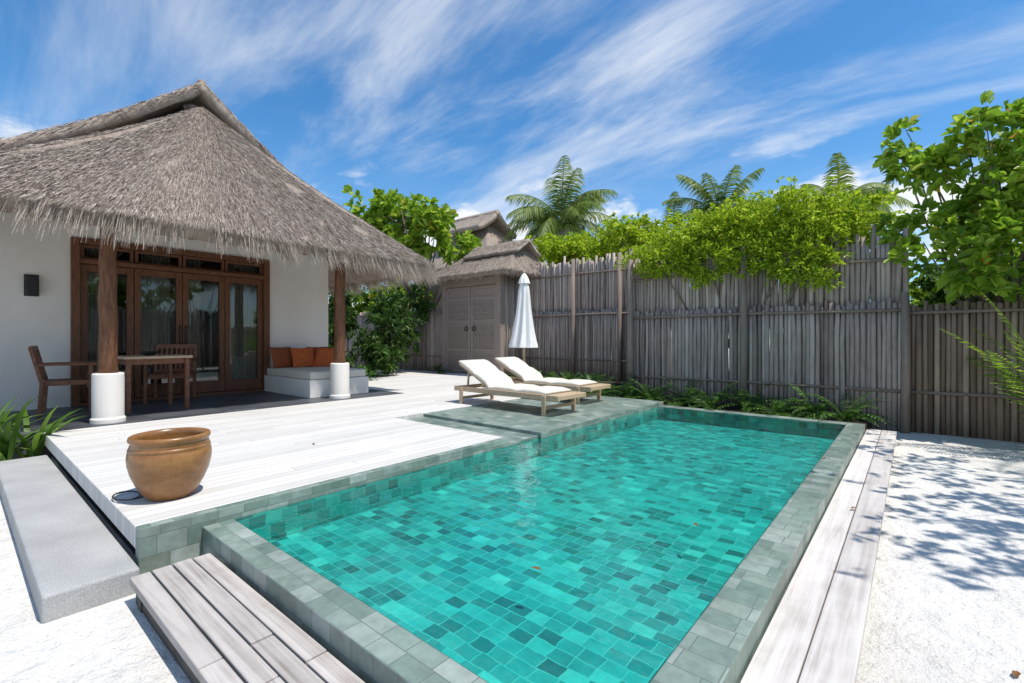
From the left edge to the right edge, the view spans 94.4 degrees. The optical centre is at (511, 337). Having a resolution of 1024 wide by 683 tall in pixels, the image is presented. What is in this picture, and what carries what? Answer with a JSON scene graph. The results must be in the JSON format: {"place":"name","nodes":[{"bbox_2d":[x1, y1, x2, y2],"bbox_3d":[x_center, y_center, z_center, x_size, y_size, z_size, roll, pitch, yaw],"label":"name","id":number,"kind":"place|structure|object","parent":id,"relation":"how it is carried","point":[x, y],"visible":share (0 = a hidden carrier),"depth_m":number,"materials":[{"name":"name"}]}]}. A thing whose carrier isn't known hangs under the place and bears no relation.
{"place":"outdoors","nodes":[
{"label":"outdoors","id":0,"kind":"place"},
{"bbox_2d":[0,340,1023,682],"bbox_3d":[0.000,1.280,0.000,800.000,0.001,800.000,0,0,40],"label":"sand ground","id":1,"kind":"structure","parent":0,"point":[946,600],"depth_m":2.31,"materials":[{"name":"white sand"}]},
{"bbox_2d":[0,392,85,460],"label":"lily plant","id":2,"kind":"object","parent":1,"relation":"on","point":[34,448],"visible":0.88,"depth_m":4.84,"materials":[{"name":"green plant"}]},
{"bbox_2d":[0,455,139,623],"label":"stone step","id":3,"kind":"object","parent":1,"relation":"on","point":[75,558],"visible":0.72,"depth_m":2.67,"materials":[{"name":"stone"}]},
{"bbox_2d":[53,455,135,555],"bbox_3d":[-0.666,1.312,7.044,3.790,0.375,8.500,0,0,40],"label":"deck foundation","id":4,"kind":"object","parent":1,"relation":"on","point":[114,527],"depth_m":3.44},
{"bbox_2d":[43,369,611,548],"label":"deck","id":5,"kind":"structure","parent":4,"relation":"on","point":[259,452],"depth_m":4.49,"materials":[{"name":"white wood"}]},
{"bbox_2d":[112,491,142,500],"bbox_3d":[-2.390,0.981,2.979,0.304,0.033,0.191,0,0,40],"label":"cable","id":6,"kind":"object","parent":5,"relation":"on","point":[137,497],"visible":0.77,"depth_m":2.91,"materials":[{"name":"metal"}]},
{"bbox_2d":[125,427,211,501],"bbox_3d":[-2.169,0.802,3.011,0.445,0.395,0.445,0,0,40],"label":"clay pot","id":7,"kind":"object","parent":5,"relation":"on","point":[168,464],"visible":1,"depth_m":2.87,"materials":[{"name":"brown ceramic"}]},
{"bbox_2d":[361,366,386,380],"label":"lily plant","id":8,"kind":"object","parent":5,"relation":"on","point":[370,374],"visible":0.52,"depth_m":11.23,"materials":[{"name":"green plant"}]},
{"bbox_2d":[427,364,451,373],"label":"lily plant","id":9,"kind":"object","parent":5,"relation":"on","point":[437,369],"visible":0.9,"depth_m":13.49,"materials":[{"name":"green plant"}]},
{"bbox_2d":[454,359,585,415],"bbox_3d":[0.058,0.678,6.916,2.000,0.667,0.698,0,0,42],"label":"sun lounger","id":10,"kind":"object","parent":5,"relation":"on","point":[492,378],"visible":1,"depth_m":6.86,"materials":[{"name":"white fabric"}]},
{"bbox_2d":[509,271,537,361],"bbox_3d":[0.238,-0.141,9.008,0.586,2.278,0.558,0,0,40],"label":"parasol","id":11,"kind":"object","parent":5,"relation":"on","point":[523,336],"visible":0.75,"depth_m":8.89,"materials":[{"name":"white fabric"}]},
{"bbox_2d":[136,594,199,682],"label":"boardwalk joists","id":12,"kind":"object","parent":1,"relation":"on","point":[180,661],"visible":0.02,"depth_m":1.95,"materials":[{"name":"grey wood"}]},
{"bbox_2d":[130,553,364,682],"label":"boardwalk","id":13,"kind":"structure","parent":12,"relation":"on","point":[217,620],"depth_m":1.87,"materials":[{"name":"grey wood"}]},
{"bbox_2d":[0,389,402,459],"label":"stone terrace","id":14,"kind":"structure","parent":1,"relation":"on","point":[154,410],"depth_m":6.70,"materials":[{"name":"grey stone"}]},
{"bbox_2d":[28,346,97,416],"bbox_3d":[-5.982,0.549,6.347,0.649,0.896,0.610,0,0,-40],"label":"armchair","id":15,"kind":"object","parent":14,"relation":"on","point":[38,363],"visible":0.88,"depth_m":6.21,"materials":[{"name":"red wood"}]},
{"bbox_2d":[118,354,192,413],"bbox_3d":[-5.104,0.621,6.696,0.780,0.750,0.780,0,0,37],"label":"dining table","id":16,"kind":"object","parent":14,"relation":"on","point":[127,361],"visible":0.73,"depth_m":6.58,"materials":[{"name":"brown wood"}]},
{"bbox_2d":[140,351,158,355],"bbox_3d":[-5.101,0.215,6.668,0.220,0.060,0.220,0,0,40],"label":"bowl","id":17,"kind":"object","parent":16,"relation":"on","point":[147,353],"visible":1,"depth_m":6.60,"materials":[{"name":"metal"}]},
{"bbox_2d":[143,344,197,403],"bbox_3d":[-5.419,0.549,7.547,0.610,0.896,0.649,0,0,-22],"label":"armchair","id":18,"kind":"object","parent":14,"relation":"on","point":[177,373],"visible":0.73,"depth_m":7.70,"materials":[{"name":"red wood"}]},
{"bbox_2d":[264,366,368,398],"bbox_3d":[-3.635,0.778,8.767,1.770,0.436,1.100,0,0,40],"label":"daybed","id":19,"kind":"object","parent":14,"relation":"on","point":[308,382],"visible":0.88,"depth_m":8.32,"materials":[{"name":"white fabric"}]},
{"bbox_2d":[270,347,292,367],"bbox_3d":[-4.352,0.370,8.980,0.205,0.399,0.420,0,0,32],"label":"cushion","id":20,"kind":"object","parent":19,"relation":"on","point":[281,357],"visible":0.92,"depth_m":8.91,"materials":[{"name":"orange fabric"}]},
{"bbox_2d":[290,348,314,366],"bbox_3d":[-4.015,0.370,9.115,0.420,0.364,0.258,0,0,-42],"label":"cushion","id":21,"kind":"object","parent":19,"relation":"on","point":[302,357],"visible":0.98,"depth_m":9.04,"materials":[{"name":"orange fabric"}]},
{"bbox_2d":[306,347,327,366],"bbox_3d":[-3.856,0.370,9.412,0.420,0.395,0.212,0,0,-30],"label":"cushion","id":22,"kind":"object","parent":19,"relation":"on","point":[315,351],"visible":0.2,"depth_m":9.36,"materials":[{"name":"orange fabric"}]},
{"bbox_2d":[313,348,333,366],"bbox_3d":[-3.594,0.370,9.164,0.420,0.356,0.266,0,0,0],"label":"cushion","id":23,"kind":"object","parent":19,"relation":"on","point":[324,356],"visible":0.76,"depth_m":9.08,"materials":[{"name":"orange fabric"}]},
{"bbox_2d":[0,79,439,424],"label":"villa","id":24,"kind":"object","parent":1,"relation":"on","point":[216,231],"visible":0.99,"depth_m":7.03,"materials":[{"name":"plant"}]},
{"bbox_2d":[80,244,132,262],"bbox_3d":[-6.192,-1.280,7.252,0.060,0.210,0.625,0,0,40],"label":"window","id":25,"kind":"structure","parent":24,"relation":"in","point":[82,246],"depth_m":7.14,"materials":[{"name":"brown wood"}]},
{"bbox_2d":[80,264,133,401],"bbox_3d":[-6.188,-0.075,7.249,0.070,2.040,0.637,0,0,40],"label":"door","id":26,"kind":"structure","parent":24,"relation":"in","point":[84,268],"depth_m":7.06,"materials":[{"name":"brown wood"}]},
{"bbox_2d":[134,269,181,397],"bbox_3d":[-5.752,-0.075,7.725,0.120,2.040,0.637,0,0,40],"label":"door","id":27,"kind":"structure","parent":24,"relation":"in","point":[177,386],"depth_m":7.64,"materials":[{"name":"brown wood"}]},
{"bbox_2d":[134,250,181,267],"bbox_3d":[-5.775,-1.280,7.745,0.060,0.210,0.625,0,0,40],"label":"window","id":28,"kind":"structure","parent":24,"relation":"in","point":[136,252],"depth_m":7.72,"materials":[{"name":"brown wood"}]},
{"bbox_2d":[182,256,223,271],"bbox_3d":[-5.359,-1.280,8.237,0.060,0.210,0.625,0,0,40],"label":"window","id":29,"kind":"structure","parent":24,"relation":"in","point":[184,258],"depth_m":8.20,"materials":[{"name":"brown wood"}]},
{"bbox_2d":[182,273,224,393],"bbox_3d":[-5.336,-0.075,8.218,0.120,2.040,0.637,0,0,40],"label":"door","id":30,"kind":"structure","parent":24,"relation":"in","point":[210,385],"depth_m":8.30,"materials":[{"name":"brown wood"}]},
{"bbox_2d":[224,261,261,275],"bbox_3d":[-4.943,-1.280,8.730,0.060,0.210,0.625,0,0,40],"label":"window","id":31,"kind":"structure","parent":24,"relation":"in","point":[226,263],"depth_m":8.68,"materials":[{"name":"brown wood"}]},
{"bbox_2d":[225,277,262,390],"bbox_3d":[-4.939,-0.075,8.727,0.070,2.040,0.637,0,0,40],"label":"door","id":32,"kind":"structure","parent":24,"relation":"in","point":[243,383],"depth_m":8.76,"materials":[{"name":"brown wood"}]},
{"bbox_2d":[328,288,360,352],"bbox_3d":[-5.722,-0.407,14.692,3.409,3.398,1.966,0,0,62],"label":"shrub","id":33,"kind":"object","parent":1,"relation":"on","point":[351,322],"visible":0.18,"depth_m":14.13,"materials":[{"name":"green plant"}]},
{"bbox_2d":[332,277,433,312],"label":"tree","id":34,"kind":"object","parent":1,"relation":"on","point":[360,306],"visible":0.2,"depth_m":19.09,"materials":[{"name":"green plant"}]},
{"bbox_2d":[345,282,436,376],"bbox_3d":[-3.586,-0.223,13.239,2.082,2.960,3.418,0,0,20],"label":"shrub","id":35,"kind":"object","parent":1,"relation":"on","point":[383,344],"visible":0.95,"depth_m":12.81,"materials":[{"name":"green plant"}]},
{"bbox_2d":[345,306,441,371],"bbox_3d":[-5.235,0.069,16.853,8.325,2.063,0.275,0,0,40],"label":"fence","id":36,"kind":"object","parent":1,"relation":"on","point":[430,347],"visible":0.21,"depth_m":14.62,"materials":[{"name":"grey wood"}]},
{"bbox_2d":[342,184,481,309],"bbox_3d":[-3.155,-1.790,14.962,4.512,6.164,2.410,0,0,13],"label":"tree","id":37,"kind":"object","parent":1,"relation":"on","point":[384,213],"visible":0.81,"depth_m":14.53,"materials":[{"name":"green plant"}]},
{"bbox_2d":[421,239,541,375],"bbox_3d":[-0.623,-0.821,13.788,3.450,3.842,2.605,0,0,40],"label":"gatehouse","id":38,"kind":"object","parent":1,"relation":"on","point":[480,287],"visible":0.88,"depth_m":13.06,"materials":[{"name":"grey wood"}]},
{"bbox_2d":[446,286,470,372],"bbox_3d":[-1.536,-0.225,13.606,0.990,2.450,0.098,0,0,40],"label":"gate door","id":39,"kind":"structure","parent":38,"relation":"in","point":[458,300],"depth_m":13.60,"materials":[{"name":"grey wood"}]},
{"bbox_2d":[471,284,495,365],"bbox_3d":[-0.776,-0.225,12.964,0.960,2.450,0.098,0,0,40],"label":"gate door","id":40,"kind":"structure","parent":38,"relation":"in","point":[483,297],"depth_m":12.94,"materials":[{"name":"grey wood"}]},
{"bbox_2d":[421,209,547,332],"bbox_3d":[-1.259,-1.994,20.616,5.623,6.548,5.344,0,0,40],"label":"hut","id":41,"kind":"object","parent":1,"relation":"on","point":[490,228],"visible":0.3,"depth_m":19.51,"materials":[{"name":"grey wood"}]},
{"bbox_2d":[136,395,864,682],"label":"swimming pool","id":42,"kind":"structure","parent":1,"relation":"in","point":[419,570],"depth_m":2.79,"materials":[{"name":"tile"}]},
{"bbox_2d":[495,357,610,403],"bbox_3d":[0.606,0.678,7.998,2.000,0.667,0.698,0,0,39],"label":"sun lounger","id":43,"kind":"object","parent":42,"relation":"on","point":[523,372],"visible":0.92,"depth_m":7.87,"materials":[{"name":"white fabric"}]},
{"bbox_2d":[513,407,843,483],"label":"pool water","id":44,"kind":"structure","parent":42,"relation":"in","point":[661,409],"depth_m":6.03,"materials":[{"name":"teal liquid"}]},
{"bbox_2d":[503,155,617,263],"bbox_3d":[2.211,-2.997,19.811,5.086,8.629,5.430,0,0,40],"label":"palm tree","id":45,"kind":"object","parent":1,"relation":"on","point":[570,212],"visible":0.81,"depth_m":19.30,"materials":[{"name":"green plant"}]},
{"bbox_2d":[524,231,621,268],"bbox_3d":[1.946,-1.019,14.491,3.199,4.633,2.982,0,0,40],"label":"tree","id":46,"kind":"object","parent":1,"relation":"on","point":[557,249],"visible":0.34,"depth_m":14.10,"materials":[{"name":"green plant"}]},
{"bbox_2d":[573,211,679,263],"bbox_3d":[3.447,-1.118,13.667,3.337,4.812,3.671,0,0,-1],"label":"tree","id":47,"kind":"object","parent":1,"relation":"on","point":[627,234],"visible":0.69,"depth_m":12.84,"materials":[{"name":"green plant"}]},
{"bbox_2d":[629,249,661,388],"bbox_3d":[2.882,-0.221,9.833,0.126,3.002,1.829,0,0,40],"label":"fence","id":48,"kind":"object","parent":1,"relation":"on","point":[634,260],"visible":0.04,"depth_m":10.20,"materials":[{"name":"grey wood"}]},
{"bbox_2d":[637,191,685,233],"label":"palm tree","id":49,"kind":"object","parent":1,"relation":"on","point":[674,195],"visible":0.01,"depth_m":21.17,"materials":[{"name":"green plant"}]},
{"bbox_2d":[509,376,869,431],"bbox_3d":[2.338,1.265,9.552,7.840,0.470,2.890,0,0,40],"label":"soil bed","id":50,"kind":"object","parent":1,"relation":"on","point":[737,409],"depth_m":7.42,"materials":[{"name":"brown soil"}]},
{"bbox_2d":[543,370,570,378],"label":"fern","id":51,"kind":"object","parent":50,"relation":"on","point":[554,375],"visible":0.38,"depth_m":10.84,"materials":[{"name":"green plant"}]},
{"bbox_2d":[550,371,583,379],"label":"fern","id":52,"kind":"object","parent":50,"relation":"on","point":[568,376],"visible":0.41,"depth_m":10.36,"materials":[{"name":"green plant"}]},
{"bbox_2d":[571,371,609,383],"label":"fern","id":53,"kind":"object","parent":50,"relation":"on","point":[587,377],"visible":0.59,"depth_m":10.51,"materials":[{"name":"green plant"}]},
{"bbox_2d":[569,376,611,393],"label":"fern","id":54,"kind":"object","parent":50,"relation":"on","point":[593,379],"visible":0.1,"depth_m":9.32,"materials":[{"name":"green plant"}]},
{"bbox_2d":[521,246,670,381],"bbox_3d":[1.935,-0.524,11.912,4.263,3.251,0.383,0,0,40],"label":"fence","id":55,"kind":"object","parent":50,"relation":"on","point":[579,310],"visible":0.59,"depth_m":12.00,"materials":[{"name":"grey wood"}]},
{"bbox_2d":[587,373,624,397],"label":"fern","id":56,"kind":"object","parent":50,"relation":"on","point":[603,393],"visible":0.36,"depth_m":8.62,"materials":[{"name":"green plant"}]},
{"bbox_2d":[606,373,660,398],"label":"fern","id":57,"kind":"object","parent":50,"relation":"on","point":[631,393],"visible":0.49,"depth_m":8.56,"materials":[{"name":"green plant"}]},
{"bbox_2d":[623,379,673,405],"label":"fern","id":58,"kind":"object","parent":50,"relation":"on","point":[656,396],"visible":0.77,"depth_m":8.06,"materials":[{"name":"green plant"}]},
{"bbox_2d":[659,376,723,406],"bbox_3d":[2.933,0.951,7.914,1.154,0.632,1.183,0,0,4],"label":"fern","id":59,"kind":"object","parent":50,"relation":"on","point":[690,392],"visible":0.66,"depth_m":7.94,"materials":[{"name":"green plant"}]},
{"bbox_2d":[667,382,756,424],"bbox_3d":[3.155,0.970,7.522,1.222,0.610,1.302,0,0,1],"label":"fern","id":60,"kind":"object","parent":50,"relation":"on","point":[713,402],"visible":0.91,"depth_m":7.46,"materials":[{"name":"green plant"}]},
{"bbox_2d":[614,175,885,347],"bbox_3d":[3.718,-0.679,8.218,4.414,3.933,1.569,0,0,40],"label":"shrub","id":61,"kind":"object","parent":50,"relation":"on","point":[783,231],"visible":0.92,"depth_m":7.47,"materials":[{"name":"green plant"}]},
{"bbox_2d":[710,380,790,412],"bbox_3d":[3.677,0.923,7.302,1.279,0.581,1.084,0,0,6],"label":"fern","id":62,"kind":"object","parent":50,"relation":"on","point":[746,403],"visible":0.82,"depth_m":7.25,"materials":[{"name":"green plant"}]},
{"bbox_2d":[738,398,811,417],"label":"fern","id":63,"kind":"object","parent":50,"relation":"on","point":[775,410],"visible":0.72,"depth_m":6.84,"materials":[{"name":"green plant"}]},
{"bbox_2d":[774,381,836,419],"bbox_3d":[4.187,0.941,6.869,0.910,0.610,1.192,0,0,40],"label":"fern","id":64,"kind":"object","parent":50,"relation":"on","point":[806,408],"visible":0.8,"depth_m":6.79,"materials":[{"name":"green plant"}]},
{"bbox_2d":[798,390,900,430],"bbox_3d":[4.478,0.999,6.387,1.236,0.586,1.287,0,0,40],"label":"fern","id":65,"kind":"object","parent":50,"relation":"on","point":[850,414],"visible":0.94,"depth_m":6.34,"materials":[{"name":"green plant"}]},
{"bbox_2d":[649,207,766,244],"bbox_3d":[5.082,-1.103,12.310,3.944,4.797,3.035,0,0,40],"label":"tree","id":66,"kind":"object","parent":1,"relation":"on","point":[670,220],"visible":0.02,"depth_m":12.45,"materials":[{"name":"green plant"}]},
{"bbox_2d":[662,165,778,229],"bbox_3d":[8.921,-2.848,19.983,4.514,8.316,4.308,0,0,-11],"label":"palm tree","id":67,"kind":"object","parent":1,"relation":"on","point":[720,197],"visible":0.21,"depth_m":19.68,"materials":[{"name":"green plant"}]},
{"bbox_2d":[628,225,910,433],"bbox_3d":[3.863,-0.167,7.792,4.122,2.896,0.379,0,0,40],"label":"fence","id":68,"kind":"object","parent":1,"relation":"on","point":[852,337],"visible":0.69,"depth_m":7.38,"materials":[{"name":"grey wood"}]},
{"bbox_2d":[720,187,905,236],"bbox_3d":[6.248,-0.989,10.979,4.528,4.545,2.916,0,0,40],"label":"tree","id":69,"kind":"object","parent":1,"relation":"on","point":[876,200],"visible":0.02,"depth_m":9.69,"materials":[{"name":"green plant"}]},
{"bbox_2d":[740,429,896,682],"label":"boardwalk side","id":70,"kind":"object","parent":1,"relation":"on","point":[815,631],"visible":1,"depth_m":2.16,"materials":[{"name":"grey wood"}]},
{"bbox_2d":[772,152,914,221],"bbox_3d":[11.149,-2.346,16.180,3.995,7.354,3.543,0,0,40],"label":"palm tree","id":71,"kind":"object","parent":1,"relation":"on","point":[874,188],"visible":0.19,"depth_m":15.66,"materials":[{"name":"green plant"}]},
{"bbox_2d":[872,90,1023,307],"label":"tree","id":72,"kind":"object","parent":1,"relation":"on","point":[994,221],"visible":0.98,"depth_m":6.11,"materials":[{"name":"green plant"}]},
{"bbox_2d":[909,254,1023,307],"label":"tree","id":73,"kind":"object","parent":1,"relation":"on","point":[917,294],"visible":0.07,"depth_m":7.58,"materials":[{"name":"green plant"}]},
{"bbox_2d":[910,296,1023,442],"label":"fence","id":74,"kind":"object","parent":1,"relation":"on","point":[954,392],"visible":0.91,"depth_m":6.10,"materials":[{"name":"wood"}]},
{"bbox_2d":[910,255,1023,308],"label":"tree","id":75,"kind":"object","parent":1,"relation":"on","point":[930,285],"visible":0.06,"depth_m":7.21,"materials":[{"name":"green plant"}]},
{"bbox_2d":[936,235,1022,270],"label":"tree","id":76,"kind":"object","parent":1,"relation":"on","point":[1016,253],"visible":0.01,"depth_m":7.51,"materials":[{"name":"green plant"}]},
{"bbox_2d":[939,293,1023,415],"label":"areca palm","id":77,"kind":"object","parent":1,"relation":"on","point":[1008,376],"visible":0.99,"depth_m":5.37,"materials":[{"name":"green plant"}]},
{"bbox_2d":[1012,670,1020,676],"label":"fallen leaf","id":78,"kind":"object","parent":1,"relation":"on","point":[1015,673],"visible":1,"depth_m":1.79,"materials":[{"name":"brown plant"}]},
{"bbox_2d":[0,0,1023,333],"label":"sky","id":79,"kind":"structure","parent":0,"point":[470,106],"materials":[{"name":"blue"}]}
]}

